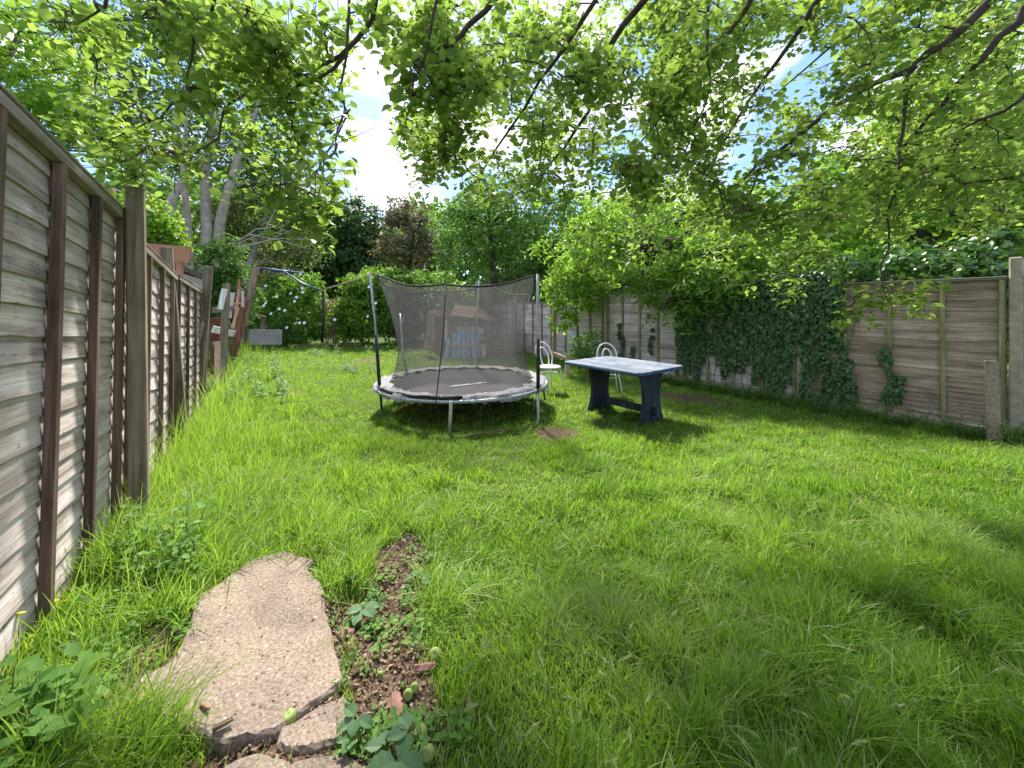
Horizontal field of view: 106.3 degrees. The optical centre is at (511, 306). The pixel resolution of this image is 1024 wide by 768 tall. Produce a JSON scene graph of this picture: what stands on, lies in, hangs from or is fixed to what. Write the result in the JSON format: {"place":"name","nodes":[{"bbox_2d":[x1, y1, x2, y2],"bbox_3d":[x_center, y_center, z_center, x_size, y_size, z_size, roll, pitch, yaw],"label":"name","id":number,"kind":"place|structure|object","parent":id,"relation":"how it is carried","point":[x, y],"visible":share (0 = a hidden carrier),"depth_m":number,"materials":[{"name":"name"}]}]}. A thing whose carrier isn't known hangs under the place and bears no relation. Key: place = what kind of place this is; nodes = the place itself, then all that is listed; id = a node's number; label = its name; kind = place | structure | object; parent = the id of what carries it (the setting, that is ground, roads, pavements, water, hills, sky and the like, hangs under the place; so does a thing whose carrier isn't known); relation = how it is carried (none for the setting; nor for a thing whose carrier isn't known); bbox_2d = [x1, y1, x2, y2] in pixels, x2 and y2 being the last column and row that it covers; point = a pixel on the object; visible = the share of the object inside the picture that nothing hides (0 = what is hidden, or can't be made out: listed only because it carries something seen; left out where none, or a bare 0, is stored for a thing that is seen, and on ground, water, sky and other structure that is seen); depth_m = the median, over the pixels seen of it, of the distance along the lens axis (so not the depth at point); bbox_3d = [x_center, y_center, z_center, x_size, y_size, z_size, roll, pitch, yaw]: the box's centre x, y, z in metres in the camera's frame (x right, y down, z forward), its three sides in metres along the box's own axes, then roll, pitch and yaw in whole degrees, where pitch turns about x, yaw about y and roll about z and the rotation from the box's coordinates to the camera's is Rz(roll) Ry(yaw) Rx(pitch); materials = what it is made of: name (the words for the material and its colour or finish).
{"place":"outdoors","nodes":[
{"label":"outdoors","id":0,"kind":"place"},
{"bbox_2d":[0,337,637,753],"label":"tall grass","id":1,"kind":"structure","parent":0,"point":[182,431],"depth_m":2.40,"materials":[{"name":"green plant"}]},
{"bbox_2d":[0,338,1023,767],"bbox_3d":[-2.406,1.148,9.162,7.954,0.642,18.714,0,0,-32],"label":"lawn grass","id":2,"kind":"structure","parent":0,"point":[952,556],"depth_m":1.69,"materials":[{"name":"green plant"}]},
{"bbox_2d":[459,481,1010,767],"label":"barley heads","id":3,"kind":"object","parent":2,"relation":"attached to","point":[473,704],"visible":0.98,"depth_m":1.08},
{"bbox_2d":[837,693,855,714],"bbox_3d":[0.984,1.168,1.129,0.046,0.034,0.043,0,39,0],"label":"fallen apple","id":4,"kind":"object","parent":2,"relation":"on","point":[847,697],"visible":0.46,"depth_m":1.12,"materials":[{"name":"green food"}]},
{"bbox_2d":[0,0,1023,306],"label":"sky","id":5,"kind":"structure","parent":0,"point":[379,174],"materials":[{"name":"white"}]},
{"bbox_2d":[1,311,1023,767],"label":"ground","id":6,"kind":"structure","parent":0,"point":[543,431],"depth_m":2.56,"materials":[{"name":"green plant"}]},
{"bbox_2d":[13,599,68,657],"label":"yellow flowers","id":7,"kind":"object","parent":6,"relation":"on","point":[20,613],"visible":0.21,"depth_m":1.22,"materials":[{"name":"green plant"}]},
{"bbox_2d":[0,641,114,767],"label":"broadleaf weeds","id":8,"kind":"object","parent":6,"relation":"on","point":[32,664],"visible":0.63,"depth_m":0.97,"materials":[{"name":"green plant"}]},
{"bbox_2d":[0,0,139,168],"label":"lime tree","id":9,"kind":"object","parent":6,"relation":"on","point":[37,101],"visible":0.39,"depth_m":7.87,"materials":[{"name":"green plant"}]},
{"bbox_2d":[0,82,212,675],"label":"wooden fence","id":10,"kind":"object","parent":6,"relation":"on","point":[104,323],"visible":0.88,"depth_m":1.56,"materials":[{"name":"wood"}]},
{"bbox_2d":[57,581,181,700],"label":"fence foot weeds","id":11,"kind":"object","parent":6,"relation":"on","point":[123,630],"visible":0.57,"depth_m":1.30,"materials":[{"name":"green plant"}]},
{"bbox_2d":[117,191,201,256],"bbox_3d":[-7.028,-0.328,7.653,1.411,3.974,1.226,0,0,20],"label":"elder bush","id":12,"kind":"object","parent":6,"relation":"on","point":[162,225],"visible":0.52,"depth_m":7.53,"materials":[{"name":"green plant"}]},
{"bbox_2d":[109,484,218,591],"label":"nettle weeds","id":13,"kind":"object","parent":6,"relation":"on","point":[173,547],"visible":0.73,"depth_m":1.69,"materials":[{"name":"green plant"}]},
{"bbox_2d":[3,0,327,338],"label":"ash tree","id":14,"kind":"object","parent":6,"relation":"on","point":[205,212],"visible":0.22,"depth_m":15.85,"materials":[{"name":"green plant"}]},
{"bbox_2d":[147,243,202,303],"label":"garden shed","id":15,"kind":"structure","parent":6,"relation":"on","point":[182,254],"depth_m":6.29,"materials":[{"name":"brown wood"}]},
{"bbox_2d":[171,588,199,646],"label":"slab edge weeds","id":16,"kind":"object","parent":6,"relation":"on","point":[187,626],"visible":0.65,"depth_m":1.37,"materials":[{"name":"green plant"}]},
{"bbox_2d":[187,232,266,328],"bbox_3d":[-7.549,-0.115,10.165,1.891,3.536,2.100,0,0,0],"label":"leafy bush","id":17,"kind":"object","parent":6,"relation":"on","point":[235,268],"visible":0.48,"depth_m":9.69,"materials":[{"name":"green plant"}]},
{"bbox_2d":[210,266,259,387],"bbox_3d":[-5.495,0.287,7.309,0.676,2.365,2.406,0,0,-21],"label":"broken fence","id":18,"kind":"object","parent":6,"relation":"on","point":[220,331],"visible":0.92,"depth_m":7.33,"materials":[{"name":"white paint"}]},
{"bbox_2d":[131,551,343,757],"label":"concrete slab","id":19,"kind":"structure","parent":6,"relation":"on","point":[262,708],"depth_m":1.26,"materials":[{"name":"beige concrete"}]},
{"bbox_2d":[200,702,209,710],"bbox_3d":[-0.853,1.111,1.066,0.042,0.013,0.009,0,0,27],"label":"wood chip","id":20,"kind":"object","parent":19,"relation":"on","point":[206,707],"visible":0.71,"depth_m":1.06,"materials":[{"name":"brown wood"}]},
{"bbox_2d":[212,716,233,732],"bbox_3d":[-0.766,1.105,1.018,0.046,0.011,0.016,0,0,-42],"label":"split stick","id":21,"kind":"object","parent":19,"relation":"on","point":[220,725],"visible":1,"depth_m":1.01,"materials":[{"name":"brown wood"}]},
{"bbox_2d":[169,558,340,767],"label":"crumbs","id":22,"kind":"object","parent":19,"relation":"on","point":[291,762],"visible":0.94,"depth_m":1.18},
{"bbox_2d":[241,314,265,340],"bbox_3d":[-8.484,0.678,12.605,0.677,0.958,0.500,0,0,-38],"label":"work bench","id":23,"kind":"object","parent":6,"relation":"on","point":[262,325],"visible":0.5,"depth_m":12.52,"materials":[{"name":"wood"}]},
{"bbox_2d":[221,348,292,402],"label":"edge weeds","id":24,"kind":"object","parent":6,"relation":"on","point":[273,377],"visible":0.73,"depth_m":6.54,"materials":[{"name":"green plant"}]},
{"bbox_2d":[193,180,336,329],"bbox_3d":[-11.881,-2.106,18.189,8.097,7.734,4.781,0,0,36],"label":"olive green tree","id":25,"kind":"object","parent":6,"relation":"on","point":[271,258],"visible":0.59,"depth_m":17.69,"materials":[{"name":"green plant"}]},
{"bbox_2d":[249,329,281,344],"bbox_3d":[-7.782,0.962,12.150,0.902,0.504,0.030,0,0,-20],"label":"board sheet","id":26,"kind":"object","parent":6,"relation":"on","point":[265,336],"visible":1,"depth_m":12.13,"materials":[{"name":"grey wood"}]},
{"bbox_2d":[244,267,324,342],"bbox_3d":[-7.747,-0.057,13.240,2.473,2.593,1.045,0,0,-12],"label":"swing frame","id":27,"kind":"object","parent":6,"relation":"on","point":[287,272],"visible":0.69,"depth_m":13.27,"materials":[{"name":"black metal"}]},
{"bbox_2d":[282,708,295,724],"bbox_3d":[-0.620,1.143,1.066,0.042,0.031,0.040,0,13,0],"label":"fallen apple","id":28,"kind":"object","parent":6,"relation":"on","point":[287,716],"visible":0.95,"depth_m":1.06,"materials":[{"name":"food"}]},
{"bbox_2d":[249,268,333,345],"bbox_3d":[-8.494,0.057,14.258,3.407,2.961,2.308,0,0,0],"label":"bindweed mound","id":29,"kind":"object","parent":6,"relation":"on","point":[286,291],"visible":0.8,"depth_m":13.96,"materials":[{"name":"green plant"}]},
{"bbox_2d":[225,753,365,767],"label":"concrete slab","id":30,"kind":"structure","parent":6,"relation":"on","point":[332,761],"depth_m":0.95,"materials":[{"name":"beige concrete"}]},
{"bbox_2d":[248,264,354,342],"bbox_3d":[-7.995,-0.016,14.512,4.026,3.202,1.411,0,0,0],"label":"dry bramble","id":31,"kind":"object","parent":6,"relation":"on","point":[325,321],"visible":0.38,"depth_m":14.25,"materials":[{"name":"plant"}]},
{"bbox_2d":[276,697,354,754],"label":"concrete slab","id":32,"kind":"structure","parent":6,"relation":"on","point":[314,740],"depth_m":1.03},
{"bbox_2d":[288,342,372,346],"bbox_3d":[-6.603,1.420,14.100,2.843,0.160,0.060,0,0,-21],"label":"edging plank","id":33,"kind":"object","parent":6,"relation":"on","point":[331,344],"visible":0.36,"depth_m":14.06,"materials":[{"name":"wood"}]},
{"bbox_2d":[265,194,407,327],"bbox_3d":[-10.649,-2.529,24.131,8.876,9.983,6.786,0,0,-19],"label":"oak tree","id":34,"kind":"object","parent":6,"relation":"on","point":[352,247],"visible":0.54,"depth_m":23.22,"materials":[{"name":"green plant"}]},
{"bbox_2d":[342,535,364,591],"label":"strap leaf tuft","id":35,"kind":"object","parent":6,"relation":"on","point":[346,577],"visible":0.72,"depth_m":1.65,"materials":[{"name":"green plant"}]},
{"bbox_2d":[336,703,372,755],"bbox_3d":[-0.441,1.131,1.023,0.115,0.053,0.096,0,0,31],"label":"bramble shoot","id":36,"kind":"object","parent":6,"relation":"on","point":[350,724],"visible":1,"depth_m":1.02,"materials":[{"name":"green plant"}]},
{"bbox_2d":[333,601,381,625],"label":"bramble shoot","id":37,"kind":"object","parent":6,"relation":"on","point":[357,611],"visible":1,"depth_m":1.47,"materials":[{"name":"green plant"}]},
{"bbox_2d":[341,360,381,373],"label":"lawn weeds","id":38,"kind":"object","parent":6,"relation":"on","point":[355,367],"visible":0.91,"depth_m":8.58,"materials":[{"name":"green plant"}]},
{"bbox_2d":[324,269,409,344],"bbox_3d":[-5.578,0.054,14.695,3.180,2.978,2.412,0,0,0],"label":"bindweed mound","id":39,"kind":"object","parent":6,"relation":"on","point":[358,292],"visible":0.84,"depth_m":14.14,"materials":[{"name":"green plant"}]},
{"bbox_2d":[319,273,375,290],"bbox_3d":[-5.822,-0.886,13.649,1.878,0.721,0.164,0,0,-26],"label":"wooden pole","id":40,"kind":"object","parent":39,"relation":"on","point":[344,282],"visible":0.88,"depth_m":13.61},
{"bbox_2d":[373,561,384,569],"bbox_3d":[-0.632,1.224,1.821,0.065,0.016,0.044,-6,-10,42],"label":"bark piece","id":41,"kind":"object","parent":6,"relation":"on","point":[379,564],"visible":0.46,"depth_m":1.81,"materials":[{"name":"brown wood"}]},
{"bbox_2d":[377,670,383,678],"bbox_3d":[-0.418,1.168,1.218,0.021,0.020,0.016,0,-15,0],"label":"fallen apple","id":42,"kind":"object","parent":6,"relation":"on","point":[380,673],"visible":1,"depth_m":1.21,"materials":[{"name":"green food"}]},
{"bbox_2d":[364,729,423,767],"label":"bramble shoot","id":43,"kind":"object","parent":6,"relation":"on","point":[386,759],"visible":1,"depth_m":0.93,"materials":[{"name":"green plant"}]},
{"bbox_2d":[328,533,476,766],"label":"soil weeds","id":44,"kind":"object","parent":6,"relation":"on","point":[388,725],"visible":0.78,"depth_m":1.10,"materials":[{"name":"green plant"}]},
{"bbox_2d":[378,570,431,601],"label":"bramble shoot","id":45,"kind":"object","parent":6,"relation":"on","point":[412,574],"visible":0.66,"depth_m":1.68,"materials":[{"name":"green plant"}]},
{"bbox_2d":[286,338,526,355],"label":"lawn weeds","id":46,"kind":"object","parent":6,"relation":"on","point":[422,348],"visible":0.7,"depth_m":12.17,"materials":[{"name":"green plant"}]},
{"bbox_2d":[403,688,412,701],"bbox_3d":[-0.312,1.164,1.151,0.032,0.030,0.023,0,-37,0],"label":"fallen apple","id":47,"kind":"object","parent":6,"relation":"on","point":[407,694],"visible":1,"depth_m":1.14,"materials":[{"name":"green food"}]},
{"bbox_2d":[101,395,717,767],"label":"leaf litter","id":48,"kind":"object","parent":6,"relation":"on","point":[397,667],"visible":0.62,"depth_m":1.28,"materials":[{"name":"brown soil"}]},
{"bbox_2d":[337,628,354,639],"bbox_3d":[-0.605,1.187,1.399,0.058,0.016,0.043,0,8,-11],"label":"bark piece","id":49,"kind":"object","parent":48,"relation":"on","point":[350,631],"visible":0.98,"depth_m":1.39,"materials":[{"name":"wood"}]},
{"bbox_2d":[386,691,403,718],"bbox_3d":[-0.342,1.163,1.118,0.050,0.016,0.090,-8,-5,-20],"label":"bark piece","id":50,"kind":"object","parent":48,"relation":"on","point":[395,698],"visible":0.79,"depth_m":1.12,"materials":[{"name":"pink wood"}]},
{"bbox_2d":[401,681,406,688],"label":"fallen apple","id":51,"kind":"object","parent":48,"relation":"on","point":[403,683],"visible":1,"depth_m":1.18,"materials":[{"name":"green food"}]},
{"bbox_2d":[410,682,418,694],"bbox_3d":[-0.299,1.168,1.176,0.030,0.028,0.022,0,-37,0],"label":"fallen apple","id":52,"kind":"object","parent":48,"relation":"on","point":[414,686],"visible":0.95,"depth_m":1.17,"materials":[{"name":"green food"}]},
{"bbox_2d":[367,191,456,332],"bbox_3d":[-4.726,-1.840,18.689,4.140,7.526,3.446,0,0,0],"label":"copper plum tree","id":53,"kind":"object","parent":6,"relation":"on","point":[404,248],"visible":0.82,"depth_m":18.57,"materials":[{"name":"brown plant"}]},
{"bbox_2d":[360,264,473,341],"bbox_3d":[-3.685,-0.097,15.547,5.148,3.415,2.709,0,0,11],"label":"mound bush","id":54,"kind":"object","parent":6,"relation":"on","point":[414,275],"visible":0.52,"depth_m":15.01,"materials":[{"name":"green plant"}]},
{"bbox_2d":[385,711,453,759],"bbox_3d":[-0.250,1.141,1.054,0.098,0.058,0.196,0,0,40],"label":"bramble shoot","id":55,"kind":"object","parent":6,"relation":"on","point":[399,735],"visible":0.94,"depth_m":1.01,"materials":[{"name":"green plant"}]},
{"bbox_2d":[412,723,426,743],"bbox_3d":[-0.249,1.152,1.038,0.042,0.031,0.040,0,26,0],"label":"fallen apple","id":56,"kind":"object","parent":6,"relation":"on","point":[422,726],"visible":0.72,"depth_m":1.03,"materials":[{"name":"green food"}]},
{"bbox_2d":[413,661,435,672],"bbox_3d":[-0.286,1.184,1.265,0.076,0.016,0.033,-2,-9,-6],"label":"bark piece","id":57,"kind":"object","parent":6,"relation":"on","point":[423,667],"visible":0.99,"depth_m":1.26,"materials":[{"name":"wood"}]},
{"bbox_2d":[420,743,434,763],"bbox_3d":[-0.216,1.147,0.985,0.038,0.037,0.029,0,-34,0],"label":"fallen apple","id":58,"kind":"object","parent":6,"relation":"on","point":[428,753],"visible":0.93,"depth_m":0.98,"materials":[{"name":"green food"}]},
{"bbox_2d":[428,647,440,661],"bbox_3d":[-0.264,1.186,1.308,0.044,0.032,0.042,0,38,0],"label":"fallen apple","id":59,"kind":"object","parent":6,"relation":"on","point":[433,652],"visible":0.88,"depth_m":1.30,"materials":[{"name":"green food"}]},
{"bbox_2d":[368,273,547,433],"bbox_3d":[-0.702,0.532,5.490,2.447,1.984,2.551,0,0,0],"label":"trampoline","id":60,"kind":"object","parent":6,"relation":"on","point":[479,384],"visible":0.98,"depth_m":4.99,"materials":[{"name":"grey fabric"}]},
{"bbox_2d":[424,304,494,350],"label":"play house","id":61,"kind":"structure","parent":6,"relation":"on","point":[458,314],"depth_m":12.01,"materials":[{"name":"orange wood"}]},
{"bbox_2d":[377,270,546,344],"bbox_3d":[-1.921,0.229,14.266,6.936,2.998,3.373,0,0,28],"label":"shade bush","id":62,"kind":"object","parent":6,"relation":"on","point":[414,333],"visible":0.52,"depth_m":14.01,"materials":[{"name":"green plant"}]},
{"bbox_2d":[444,320,486,357],"bbox_3d":[-1.331,0.937,11.200,1.217,1.086,0.617,0,0,0],"label":"pallet","id":63,"kind":"object","parent":6,"relation":"on","point":[463,345],"visible":0.77,"depth_m":11.19,"materials":[{"name":"grey wood"}]},
{"bbox_2d":[465,696,473,720],"bbox_3d":[-0.124,1.165,1.111,0.023,0.016,0.062,-9,10,-12],"label":"bark piece","id":64,"kind":"object","parent":6,"relation":"on","point":[466,702],"visible":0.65,"depth_m":1.12,"materials":[{"name":"brown wood"}]},
{"bbox_2d":[457,426,531,438],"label":"fallen branch","id":65,"kind":"object","parent":6,"relation":"on","point":[494,431],"visible":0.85,"depth_m":4.20,"materials":[{"name":"brown wood"}]},
{"bbox_2d":[479,330,523,354],"bbox_3d":[-0.307,1.037,11.275,1.303,0.675,0.870,0,0,0],"label":"timber pile","id":66,"kind":"object","parent":6,"relation":"on","point":[509,345],"visible":0.99,"depth_m":11.05,"materials":[{"name":"grey wood"}]},
{"bbox_2d":[418,163,592,302],"bbox_3d":[-0.117,-1.998,14.652,6.695,6.933,4.468,0,0,0],"label":"hazel tree","id":67,"kind":"object","parent":6,"relation":"on","point":[491,249],"visible":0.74,"depth_m":13.82,"materials":[{"name":"green plant"}]},
{"bbox_2d":[0,0,1023,337],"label":"apple tree","id":68,"kind":"object","parent":6,"relation":"on","point":[256,56],"visible":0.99,"depth_m":2.48,"materials":[{"name":"green plant"}]},
{"bbox_2d":[535,341,564,393],"bbox_3d":[0.620,1.024,6.532,0.392,0.833,0.476,0,0,-32],"label":"bistro chair","id":69,"kind":"object","parent":6,"relation":"on","point":[548,366],"visible":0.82,"depth_m":6.46,"materials":[{"name":"white paint"}]},
{"bbox_2d":[92,151,1023,333],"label":"distant woodland","id":70,"kind":"object","parent":6,"relation":"on","point":[459,277],"visible":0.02,"depth_m":28.59,"materials":[{"name":"green plant"}]},
{"bbox_2d":[553,352,569,374],"bbox_3d":[1.083,1.266,8.429,0.110,0.551,0.791,0,0,-15],"label":"edging rail","id":71,"kind":"object","parent":6,"relation":"on","point":[566,357],"visible":0.82,"depth_m":8.05,"materials":[{"name":"wood"}]},
{"bbox_2d":[540,258,614,369],"bbox_3d":[1.504,0.182,8.755,1.574,2.658,1.098,0,0,-26],"label":"sapling","id":72,"kind":"object","parent":6,"relation":"on","point":[570,315],"visible":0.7,"depth_m":8.62,"materials":[{"name":"green plant"}]},
{"bbox_2d":[560,329,602,369],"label":"rose bush","id":73,"kind":"object","parent":6,"relation":"on","point":[586,353],"visible":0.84,"depth_m":8.43,"materials":[{"name":"green plant"}]},
{"bbox_2d":[597,343,623,396],"bbox_3d":[1.581,1.027,6.287,0.392,0.833,0.476,0,0,2],"label":"bistro chair","id":74,"kind":"object","parent":6,"relation":"on","point":[618,375],"visible":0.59,"depth_m":6.41,"materials":[{"name":"white paint"}]},
{"bbox_2d":[565,356,683,424],"bbox_3d":[1.450,1.099,5.080,0.980,0.701,1.230,0,0,-37],"label":"garden table","id":75,"kind":"object","parent":6,"relation":"on","point":[648,373],"visible":0.95,"depth_m":4.89,"materials":[{"name":"blue paint"}]},
{"bbox_2d":[485,226,881,301],"bbox_3d":[4.823,-0.633,13.130,11.775,4.633,5.740,0,0,42],"label":"hawthorn tree","id":76,"kind":"object","parent":6,"relation":"on","point":[552,261],"visible":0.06,"depth_m":13.96,"materials":[{"name":"green plant"}]},
{"bbox_2d":[522,190,858,338],"bbox_3d":[3.202,-0.454,7.917,3.726,4.351,5.953,0,0,-40],"label":"overhanging cherry tree","id":77,"kind":"object","parent":6,"relation":"on","point":[675,253],"visible":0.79,"depth_m":7.12,"materials":[{"name":"green plant"}]},
{"bbox_2d":[544,168,868,273],"bbox_3d":[5.917,-1.774,13.031,9.293,6.295,4.870,0,0,26],"label":"green tree","id":78,"kind":"object","parent":6,"relation":"on","point":[589,201],"visible":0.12,"depth_m":12.68,"materials":[{"name":"green plant"}]},
{"bbox_2d":[463,257,1023,435],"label":"panel fence","id":79,"kind":"object","parent":6,"relation":"on","point":[940,358],"visible":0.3,"depth_m":4.72,"materials":[{"name":"wood"}]},
{"bbox_2d":[616,269,907,412],"bbox_3d":[3.554,0.453,6.599,0.263,1.983,4.615,0,0,-34],"label":"ivy","id":80,"kind":"object","parent":79,"relation":"attached to","point":[778,321],"visible":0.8,"depth_m":5.81,"materials":[{"name":"green plant"}]},
{"bbox_2d":[638,369,1023,444],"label":"fence base weeds","id":81,"kind":"object","parent":6,"relation":"on","point":[813,402],"visible":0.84,"depth_m":4.87,"materials":[{"name":"green plant"}]},
{"bbox_2d":[768,19,1023,297],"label":"sycamore tree","id":82,"kind":"object","parent":6,"relation":"on","point":[926,232],"visible":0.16,"depth_m":7.59,"materials":[{"name":"green plant"}]},
{"bbox_2d":[827,223,1023,372],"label":"laurel hedge","id":83,"kind":"object","parent":6,"relation":"on","point":[973,259],"visible":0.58,"depth_m":5.62,"materials":[{"name":"green plant"}]},
{"bbox_2d":[983,357,1001,441],"bbox_3d":[4.997,0.994,3.991,0.291,0.933,0.115,0,0,-44],"label":"concrete stub","id":84,"kind":"object","parent":6,"relation":"on","point":[992,392],"visible":0.79,"depth_m":3.97,"materials":[{"name":"grey concrete"}]}
]}

